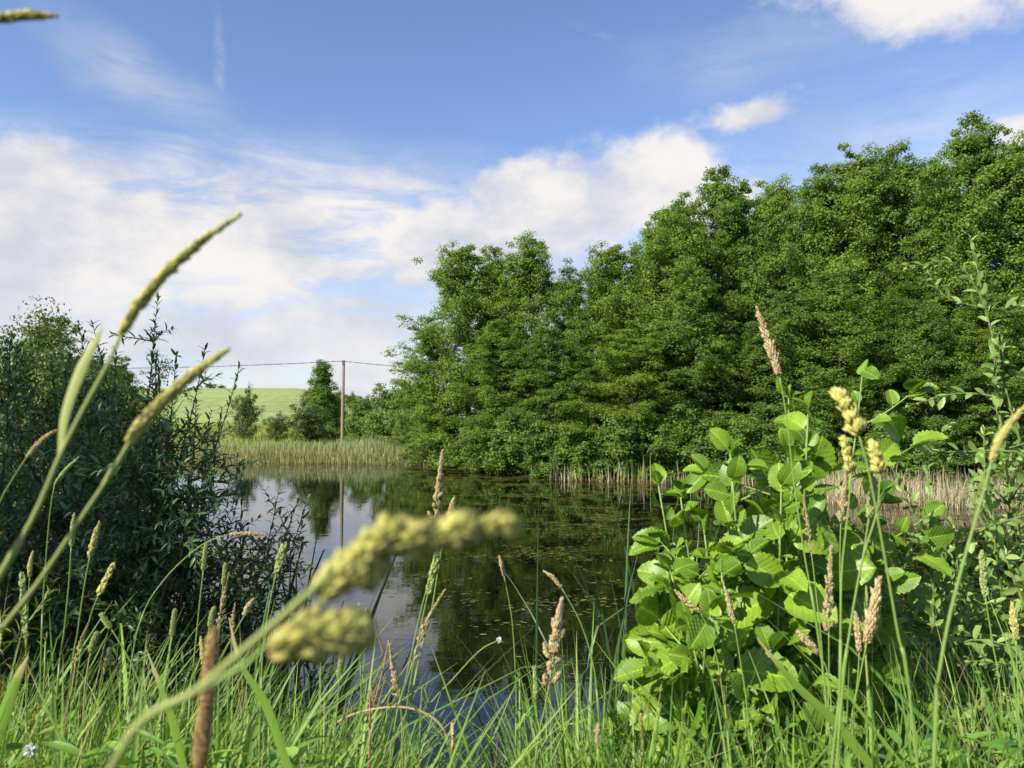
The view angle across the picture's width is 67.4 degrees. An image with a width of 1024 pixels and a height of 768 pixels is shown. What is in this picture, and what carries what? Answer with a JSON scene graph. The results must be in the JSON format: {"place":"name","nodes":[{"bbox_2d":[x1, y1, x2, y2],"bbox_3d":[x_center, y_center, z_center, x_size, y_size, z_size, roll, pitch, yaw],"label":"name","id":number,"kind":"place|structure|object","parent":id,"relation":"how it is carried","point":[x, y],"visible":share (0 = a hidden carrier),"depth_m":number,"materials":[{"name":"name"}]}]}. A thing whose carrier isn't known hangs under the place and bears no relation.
{"place":"outdoors","nodes":[
{"label":"outdoors","id":0,"kind":"place"},
{"bbox_2d":[192,624,220,767],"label":"grass stalk","id":1,"kind":"object","parent":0,"point":[203,731],"depth_m":0.45,"materials":[{"name":"plant"}]},
{"bbox_2d":[0,463,1023,767],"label":"pond water","id":2,"kind":"structure","parent":0,"point":[352,505],"depth_m":16.57,"materials":[{"name":"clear liquid"}]},
{"bbox_2d":[2,464,1023,683],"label":"floating pondweed","id":3,"kind":"object","parent":2,"relation":"on","point":[596,515],"visible":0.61,"depth_m":25.70,"materials":[{"name":"plant"}]},
{"bbox_2d":[547,448,1023,509],"bbox_3d":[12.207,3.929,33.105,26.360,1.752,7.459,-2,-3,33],"label":"dry reeds","id":4,"kind":"object","parent":2,"relation":"on","point":[965,499],"visible":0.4,"depth_m":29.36,"materials":[{"name":"plant"}]},
{"bbox_2d":[0,0,1023,417],"label":"sky","id":5,"kind":"structure","parent":0,"point":[351,140],"materials":[{"name":"blue"}]},
{"bbox_2d":[59,388,1023,506],"bbox_3d":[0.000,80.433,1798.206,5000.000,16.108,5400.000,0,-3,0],"label":"ground","id":6,"kind":"structure","parent":0,"point":[273,401],"depth_m":139.88,"materials":[{"name":"plant"}]},
{"bbox_2d":[18,571,28,767],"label":"grass stalk","id":7,"kind":"object","parent":6,"relation":"on","point":[24,611],"depth_m":1.48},
{"bbox_2d":[0,9,58,23],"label":"grass stalk","id":8,"kind":"object","parent":6,"relation":"on","point":[7,17],"depth_m":0.46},
{"bbox_2d":[0,530,65,767],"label":"leafy herb","id":9,"kind":"object","parent":6,"relation":"on","point":[4,687],"visible":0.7,"depth_m":1.49,"materials":[{"name":"green plant"}]},
{"bbox_2d":[1,315,90,490],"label":"broadleaf tree","id":10,"kind":"object","parent":6,"relation":"on","point":[24,332],"visible":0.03,"depth_m":26.82,"materials":[{"name":"plant"}]},
{"bbox_2d":[0,296,117,589],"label":"bush","id":11,"kind":"object","parent":6,"relation":"on","point":[42,407],"visible":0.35,"depth_m":14.59,"materials":[{"name":"green plant"}]},
{"bbox_2d":[40,457,78,709],"bbox_3d":[-0.949,0.985,1.565,0.097,1.672,0.040,-2,-3,33],"label":"grass stalk","id":12,"kind":"object","parent":6,"relation":"on","point":[62,474],"depth_m":1.58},
{"bbox_2d":[52,512,76,762],"bbox_3d":[-0.944,1.044,1.571,0.093,1.556,0.022,-2,-3,32],"label":"grass stalk","id":13,"kind":"object","parent":6,"relation":"on","point":[72,538],"depth_m":1.58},
{"bbox_2d":[64,521,100,755],"bbox_3d":[-0.910,1.052,1.568,0.121,1.541,0.028,-1,-3,24],"label":"grass stalk","id":14,"kind":"object","parent":6,"relation":"on","point":[94,541],"depth_m":1.58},
{"bbox_2d":[0,330,177,742],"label":"willow shrub","id":15,"kind":"object","parent":6,"relation":"on","point":[56,607],"visible":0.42,"depth_m":4.99,"materials":[{"name":"green plant"}]},
{"bbox_2d":[0,295,179,549],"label":"bush","id":16,"kind":"object","parent":6,"relation":"on","point":[49,341],"visible":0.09,"depth_m":17.05,"materials":[{"name":"green plant"}]},
{"bbox_2d":[64,562,115,764],"bbox_3d":[-0.909,1.094,1.565,0.185,1.455,0.025,-1,-3,16],"label":"grass stalk","id":17,"kind":"object","parent":6,"relation":"on","point":[101,588],"depth_m":1.58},
{"bbox_2d":[0,348,230,631],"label":"grass stalk","id":18,"kind":"object","parent":6,"relation":"on","point":[156,407],"depth_m":0.52,"materials":[{"name":"plant"}]},
{"bbox_2d":[0,211,241,581],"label":"grass stalk","id":19,"kind":"object","parent":6,"relation":"on","point":[150,289],"depth_m":0.50,"materials":[{"name":"plant"}]},
{"bbox_2d":[68,341,190,546],"bbox_3d":[-9.653,2.121,18.962,3.353,6.518,3.986,2,-3,-35],"label":"bush","id":20,"kind":"object","parent":6,"relation":"on","point":[133,411],"visible":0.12,"depth_m":19.04,"materials":[{"name":"green plant"}]},
{"bbox_2d":[103,355,164,452],"bbox_3d":[-18.483,1.903,36.158,4.545,6.526,3.985,1,-3,-24],"label":"broadleaf tree","id":21,"kind":"object","parent":6,"relation":"on","point":[127,364],"visible":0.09,"depth_m":36.00,"materials":[{"name":"plant"}]},
{"bbox_2d":[121,531,266,741],"bbox_3d":[-0.697,1.067,1.559,0.382,1.526,0.040,0,-3,7],"label":"grass stalk","id":22,"kind":"object","parent":6,"relation":"on","point":[244,533],"depth_m":1.58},
{"bbox_2d":[186,543,207,760],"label":"grass stalk","id":23,"kind":"object","parent":6,"relation":"on","point":[204,558],"depth_m":1.58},
{"bbox_2d":[10,293,419,766],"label":"willow shrub","id":24,"kind":"object","parent":6,"relation":"on","point":[167,552],"visible":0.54,"depth_m":4.83,"materials":[{"name":"green plant"}]},
{"bbox_2d":[228,382,265,440],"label":"bush","id":25,"kind":"object","parent":6,"relation":"on","point":[248,412],"visible":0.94,"depth_m":87.97,"materials":[{"name":"green plant"}]},
{"bbox_2d":[229,618,292,767],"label":"broad grass blade","id":26,"kind":"object","parent":6,"relation":"on","point":[265,704],"visible":0.89,"depth_m":1.18,"materials":[{"name":"plant"}]},
{"bbox_2d":[258,543,287,767],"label":"grass stalk","id":27,"kind":"object","parent":6,"relation":"on","point":[279,562],"depth_m":1.48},
{"bbox_2d":[152,422,397,452],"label":"rough grass","id":28,"kind":"structure","parent":6,"relation":"on","point":[260,433],"depth_m":84.50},
{"bbox_2d":[260,411,290,441],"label":"bush","id":29,"kind":"object","parent":6,"relation":"on","point":[277,432],"visible":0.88,"depth_m":85.83,"materials":[{"name":"green plant"}]},
{"bbox_2d":[135,435,430,465],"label":"reed bed","id":30,"kind":"object","parent":6,"relation":"on","point":[366,447],"visible":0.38,"depth_m":58.13,"materials":[{"name":"plant"}]},
{"bbox_2d":[191,501,395,761],"bbox_3d":[-1.721,2.088,5.469,1.564,2.596,2.160,1,-3,-26],"label":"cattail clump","id":31,"kind":"object","parent":6,"relation":"on","point":[349,681],"visible":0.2,"depth_m":5.43,"materials":[{"name":"plant"}]},
{"bbox_2d":[276,393,331,444],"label":"bush","id":32,"kind":"object","parent":6,"relation":"on","point":[303,420],"visible":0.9,"depth_m":76.85,"materials":[{"name":"green plant"}]},
{"bbox_2d":[108,507,525,767],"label":"grass stalk","id":33,"kind":"object","parent":6,"relation":"on","point":[315,634],"depth_m":0.28,"materials":[{"name":"plant"}]},
{"bbox_2d":[293,359,345,442],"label":"young tree","id":34,"kind":"object","parent":6,"relation":"on","point":[322,395],"visible":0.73,"depth_m":83.30,"materials":[{"name":"plant"}]},
{"bbox_2d":[224,593,465,766],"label":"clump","id":35,"kind":"object","parent":6,"relation":"on","point":[298,677],"visible":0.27,"depth_m":5.18,"materials":[{"name":"plant"}]},
{"bbox_2d":[334,396,383,442],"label":"bush","id":36,"kind":"object","parent":6,"relation":"on","point":[352,422],"visible":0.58,"depth_m":75.39,"materials":[{"name":"green plant"}]},
{"bbox_2d":[337,603,404,767],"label":"leafy herb","id":37,"kind":"object","parent":6,"relation":"on","point":[362,703],"visible":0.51,"depth_m":1.66,"materials":[{"name":"green plant"}]},
{"bbox_2d":[358,383,407,445],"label":"bush","id":38,"kind":"object","parent":6,"relation":"on","point":[375,419],"visible":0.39,"depth_m":70.57,"materials":[{"name":"green plant"}]},
{"bbox_2d":[329,706,453,767],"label":"arching stem","id":39,"kind":"object","parent":6,"relation":"on","point":[451,740],"visible":0.88,"depth_m":1.47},
{"bbox_2d":[377,380,440,442],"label":"bush","id":40,"kind":"object","parent":6,"relation":"on","point":[393,421],"visible":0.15,"depth_m":67.49,"materials":[{"name":"green plant"}]},
{"bbox_2d":[388,449,443,766],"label":"grass stalk","id":41,"kind":"object","parent":6,"relation":"on","point":[438,494],"depth_m":1.53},
{"bbox_2d":[390,589,445,767],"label":"grass stalk","id":42,"kind":"object","parent":6,"relation":"on","point":[426,623],"depth_m":1.58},
{"bbox_2d":[399,551,440,766],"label":"grass stalk","id":43,"kind":"object","parent":6,"relation":"on","point":[432,580],"depth_m":1.58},
{"bbox_2d":[401,496,455,766],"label":"grass stalk","id":44,"kind":"object","parent":6,"relation":"on","point":[451,507],"depth_m":1.57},
{"bbox_2d":[385,314,474,467],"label":"alder tree","id":45,"kind":"object","parent":6,"relation":"on","point":[416,416],"visible":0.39,"depth_m":53.12,"materials":[{"name":"green plant"}]},
{"bbox_2d":[422,419,465,467],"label":"bush","id":46,"kind":"object","parent":6,"relation":"on","point":[438,448],"visible":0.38,"depth_m":50.91,"materials":[{"name":"green plant"}]},
{"bbox_2d":[1,656,913,767],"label":"shore grass","id":47,"kind":"structure","parent":6,"relation":"on","point":[337,719],"depth_m":4.44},
{"bbox_2d":[380,240,541,469],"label":"alder tree","id":48,"kind":"object","parent":6,"relation":"on","point":[460,301],"visible":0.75,"depth_m":50.37,"materials":[{"name":"green plant"}]},
{"bbox_2d":[444,411,493,472],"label":"bush","id":49,"kind":"object","parent":6,"relation":"on","point":[462,445],"visible":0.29,"depth_m":47.27,"materials":[{"name":"green plant"}]},
{"bbox_2d":[444,242,553,414],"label":"alder tree","id":50,"kind":"object","parent":6,"relation":"on","point":[497,263],"visible":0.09,"depth_m":53.65,"materials":[{"name":"green plant"}]},
{"bbox_2d":[447,319,563,470],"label":"alder tree","id":51,"kind":"object","parent":6,"relation":"on","point":[491,395],"visible":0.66,"depth_m":46.46,"materials":[{"name":"green plant"}]},
{"bbox_2d":[411,626,603,767],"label":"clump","id":52,"kind":"object","parent":6,"relation":"on","point":[492,755],"visible":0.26,"depth_m":5.66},
{"bbox_2d":[476,411,543,474],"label":"bush","id":53,"kind":"object","parent":6,"relation":"on","point":[508,431],"visible":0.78,"depth_m":43.94,"materials":[{"name":"green plant"}]},
{"bbox_2d":[0,579,1023,767],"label":"meadow grass","id":54,"kind":"structure","parent":6,"relation":"on","point":[247,724],"depth_m":1.68,"materials":[{"name":"plant"}]},
{"bbox_2d":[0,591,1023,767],"bbox_3d":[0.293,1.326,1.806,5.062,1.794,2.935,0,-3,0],"label":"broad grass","id":55,"kind":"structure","parent":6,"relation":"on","point":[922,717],"depth_m":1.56,"materials":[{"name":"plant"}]},
{"bbox_2d":[0,717,1023,767],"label":"undergrowth","id":56,"kind":"object","parent":6,"relation":"on","point":[171,756],"visible":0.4,"depth_m":1.40,"materials":[{"name":"green plant"}]},
{"bbox_2d":[0,656,28,745],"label":"broad grass blade","id":57,"kind":"object","parent":56,"relation":"on","point":[8,704],"visible":1,"depth_m":1.18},
{"bbox_2d":[146,650,187,767],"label":"broad grass blade","id":58,"kind":"object","parent":56,"relation":"on","point":[177,739],"visible":0.92,"depth_m":1.18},
{"bbox_2d":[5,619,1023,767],"bbox_3d":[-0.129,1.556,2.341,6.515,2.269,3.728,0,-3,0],"label":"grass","id":59,"kind":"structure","parent":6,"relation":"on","point":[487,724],"depth_m":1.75,"materials":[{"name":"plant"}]},
{"bbox_2d":[499,671,540,767],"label":"leafy herb","id":60,"kind":"object","parent":6,"relation":"on","point":[521,722],"visible":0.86,"depth_m":1.58,"materials":[{"name":"green plant"}]},
{"bbox_2d":[470,229,588,430],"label":"alder tree","id":61,"kind":"object","parent":6,"relation":"on","point":[526,269],"visible":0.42,"depth_m":49.23,"materials":[{"name":"green plant"}]},
{"bbox_2d":[506,415,584,478],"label":"bush","id":62,"kind":"object","parent":6,"relation":"on","point":[537,464],"visible":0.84,"depth_m":42.29,"materials":[{"name":"green plant"}]},
{"bbox_2d":[534,596,565,767],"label":"grass stalk","id":63,"kind":"object","parent":6,"relation":"on","point":[558,634],"depth_m":1.38,"materials":[{"name":"plant"}]},
{"bbox_2d":[497,316,609,462],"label":"alder tree","id":64,"kind":"object","parent":6,"relation":"on","point":[566,363],"visible":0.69,"depth_m":44.91,"materials":[{"name":"green plant"}]},
{"bbox_2d":[525,263,614,451],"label":"alder tree","id":65,"kind":"object","parent":6,"relation":"on","point":[572,310],"visible":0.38,"depth_m":48.30,"materials":[{"name":"green plant"}]},
{"bbox_2d":[549,417,609,479],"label":"bush","id":66,"kind":"object","parent":6,"relation":"on","point":[578,448],"visible":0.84,"depth_m":41.37,"materials":[{"name":"green plant"}]},
{"bbox_2d":[486,473,720,767],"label":"cattail clump","id":67,"kind":"object","parent":6,"relation":"on","point":[624,619],"visible":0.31,"depth_m":5.19,"materials":[{"name":"plant"}]},
{"bbox_2d":[538,240,685,453],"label":"alder tree","id":68,"kind":"object","parent":6,"relation":"on","point":[608,274],"visible":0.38,"depth_m":47.56,"materials":[{"name":"green plant"}]},
{"bbox_2d":[589,404,660,480],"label":"bush","id":69,"kind":"object","parent":6,"relation":"on","point":[630,434],"visible":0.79,"depth_m":40.39,"materials":[{"name":"green plant"}]},
{"bbox_2d":[533,320,725,465],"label":"alder tree","id":70,"kind":"object","parent":6,"relation":"on","point":[639,341],"visible":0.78,"depth_m":41.88,"materials":[{"name":"green plant"}]},
{"bbox_2d":[597,209,690,433],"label":"alder tree","id":71,"kind":"object","parent":6,"relation":"on","point":[637,248],"visible":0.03,"depth_m":50.82,"materials":[{"name":"green plant"}]},
{"bbox_2d":[632,412,697,479],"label":"bush","id":72,"kind":"object","parent":6,"relation":"on","point":[670,463],"visible":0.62,"depth_m":40.10,"materials":[{"name":"green plant"}]},
{"bbox_2d":[606,190,759,422],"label":"alder tree","id":73,"kind":"object","parent":6,"relation":"on","point":[684,243],"visible":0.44,"depth_m":45.40,"materials":[{"name":"green plant"}]},
{"bbox_2d":[675,409,731,475],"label":"bush","id":74,"kind":"object","parent":6,"relation":"on","point":[707,448],"visible":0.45,"depth_m":39.61,"materials":[{"name":"green plant"}]},
{"bbox_2d":[625,264,789,459],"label":"alder tree","id":75,"kind":"object","parent":6,"relation":"on","point":[703,339],"visible":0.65,"depth_m":42.10,"materials":[{"name":"green plant"}]},
{"bbox_2d":[646,164,784,414],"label":"alder tree","id":76,"kind":"object","parent":6,"relation":"on","point":[725,192],"visible":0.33,"depth_m":47.81,"materials":[{"name":"green plant"}]},
{"bbox_2d":[724,587,752,766],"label":"grass stalk","id":77,"kind":"object","parent":6,"relation":"on","point":[729,604],"depth_m":1.58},
{"bbox_2d":[691,175,803,452],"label":"alder tree","id":78,"kind":"object","parent":6,"relation":"on","point":[750,283],"visible":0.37,"depth_m":46.10,"materials":[{"name":"green plant"}]},
{"bbox_2d":[717,412,783,481],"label":"bush","id":79,"kind":"object","parent":6,"relation":"on","point":[746,429],"visible":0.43,"depth_m":38.40,"materials":[{"name":"green plant"}]},
{"bbox_2d":[742,709,797,767],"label":"leafy herb","id":80,"kind":"object","parent":6,"relation":"on","point":[770,743],"visible":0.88,"depth_m":1.46,"materials":[{"name":"green plant"}]},
{"bbox_2d":[592,359,954,767],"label":"alder shrub","id":81,"kind":"object","parent":6,"relation":"on","point":[747,548],"visible":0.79,"depth_m":2.02,"materials":[{"name":"green plant"}]},
{"bbox_2d":[723,186,829,439],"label":"alder tree","id":82,"kind":"object","parent":6,"relation":"on","point":[769,212],"visible":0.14,"depth_m":46.80,"materials":[{"name":"green plant"}]},
{"bbox_2d":[731,173,826,427],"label":"alder tree","id":83,"kind":"object","parent":6,"relation":"on","point":[788,196],"visible":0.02,"depth_m":49.33,"materials":[{"name":"green plant"}]},
{"bbox_2d":[712,276,864,446],"bbox_3d":[14.321,-0.501,40.816,7.248,10.225,6.871,-1,-3,12],"label":"alder tree","id":84,"kind":"object","parent":6,"relation":"on","point":[765,410],"visible":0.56,"depth_m":39.97,"materials":[{"name":"green plant"}]},
{"bbox_2d":[755,306,833,767],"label":"grass stalk","id":85,"kind":"object","parent":6,"relation":"on","point":[770,349],"depth_m":1.45,"materials":[{"name":"plant"}]},
{"bbox_2d":[733,162,880,457],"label":"alder tree","id":86,"kind":"object","parent":6,"relation":"on","point":[812,263],"visible":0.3,"depth_m":44.38,"materials":[{"name":"green plant"}]},
{"bbox_2d":[759,413,856,474],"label":"bush","id":87,"kind":"object","parent":6,"relation":"on","point":[822,429],"visible":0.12,"depth_m":36.23,"materials":[{"name":"plant"}]},
{"bbox_2d":[757,638,876,767],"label":"broad grass blade","id":88,"kind":"object","parent":6,"relation":"on","point":[847,736],"visible":0.95,"depth_m":1.28,"materials":[{"name":"plant"}]},
{"bbox_2d":[822,545,837,767],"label":"grass stalk","id":89,"kind":"object","parent":6,"relation":"on","point":[830,586],"depth_m":1.48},
{"bbox_2d":[836,471,848,767],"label":"grass stalk","id":90,"kind":"object","parent":6,"relation":"on","point":[842,502],"depth_m":1.59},
{"bbox_2d":[764,268,927,471],"bbox_3d":[16.613,-0.568,38.474,7.742,10.442,8.829,-2,-3,32],"label":"alder tree","id":91,"kind":"object","parent":6,"relation":"on","point":[834,301],"visible":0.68,"depth_m":38.01,"materials":[{"name":"green plant"}]},
{"bbox_2d":[837,434,856,767],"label":"grass stalk","id":92,"kind":"object","parent":6,"relation":"on","point":[850,466],"depth_m":1.09,"materials":[{"name":"plant"}]},
{"bbox_2d":[739,141,962,450],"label":"alder tree","id":93,"kind":"object","parent":6,"relation":"on","point":[862,192],"visible":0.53,"depth_m":42.93,"materials":[{"name":"green plant"}]},
{"bbox_2d":[830,473,879,767],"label":"grass stalk","id":94,"kind":"object","parent":6,"relation":"on","point":[869,510],"depth_m":1.14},
{"bbox_2d":[850,610,861,753],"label":"grass stalk","id":95,"kind":"object","parent":6,"relation":"on","point":[857,632],"depth_m":1.48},
{"bbox_2d":[835,438,886,767],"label":"grass stalk","id":96,"kind":"object","parent":6,"relation":"on","point":[878,464],"depth_m":1.04,"materials":[{"name":"plant"}]},
{"bbox_2d":[847,575,881,749],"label":"grass stalk","id":97,"kind":"object","parent":6,"relation":"on","point":[871,621],"depth_m":1.48,"materials":[{"name":"plant"}]},
{"bbox_2d":[828,386,918,767],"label":"grass stalk","id":98,"kind":"object","parent":6,"relation":"on","point":[855,426],"depth_m":0.94,"materials":[{"name":"plant"}]},
{"bbox_2d":[841,420,950,481],"bbox_3d":[16.814,3.171,33.239,3.875,3.542,3.835,0,-3,4],"label":"bush","id":99,"kind":"object","parent":6,"relation":"on","point":[912,465],"visible":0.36,"depth_m":32.69,"materials":[{"name":"green plant"}]},
{"bbox_2d":[846,137,990,458],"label":"alder tree","id":100,"kind":"object","parent":6,"relation":"on","point":[900,201],"visible":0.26,"depth_m":43.31,"materials":[{"name":"green plant"}]},
{"bbox_2d":[853,269,985,474],"bbox_3d":[19.980,-0.724,38.322,6.385,10.525,6.053,-3,-4,43],"label":"alder tree","id":101,"kind":"object","parent":6,"relation":"on","point":[914,320],"visible":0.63,"depth_m":37.56,"materials":[{"name":"green plant"}]},
{"bbox_2d":[865,109,1023,466],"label":"alder tree","id":102,"kind":"object","parent":6,"relation":"on","point":[966,152],"visible":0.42,"depth_m":42.27,"materials":[{"name":"green plant"}]},
{"bbox_2d":[867,233,1023,766],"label":"willow shrub","id":103,"kind":"object","parent":6,"relation":"on","point":[960,622],"visible":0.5,"depth_m":2.68,"materials":[{"name":"green plant"}]},
{"bbox_2d":[875,149,1019,461],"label":"alder tree","id":104,"kind":"object","parent":6,"relation":"on","point":[924,167],"visible":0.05,"depth_m":47.33,"materials":[{"name":"green plant"}]},
{"bbox_2d":[908,282,1023,478],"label":"alder tree","id":105,"kind":"object","parent":6,"relation":"on","point":[978,412],"visible":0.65,"depth_m":36.86,"materials":[{"name":"green plant"}]},
{"bbox_2d":[922,127,1023,465],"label":"alder tree","id":106,"kind":"object","parent":6,"relation":"on","point":[1016,178],"visible":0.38,"depth_m":41.01,"materials":[{"name":"green plant"}]},
{"bbox_2d":[932,405,1023,767],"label":"grass stalk","id":107,"kind":"object","parent":6,"relation":"on","point":[1001,435],"depth_m":0.71,"materials":[{"name":"plant"}]},
{"bbox_2d":[958,186,1023,466],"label":"alder tree","id":108,"kind":"object","parent":6,"relation":"on","point":[992,247],"visible":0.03,"depth_m":40.62,"materials":[{"name":"green plant"}]},
{"bbox_2d":[978,549,1006,767],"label":"grass stalk","id":109,"kind":"object","parent":6,"relation":"on","point":[983,580],"depth_m":1.58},
{"bbox_2d":[1008,601,1019,767],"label":"grass stalk","id":110,"kind":"object","parent":6,"relation":"on","point":[1013,624],"depth_m":1.57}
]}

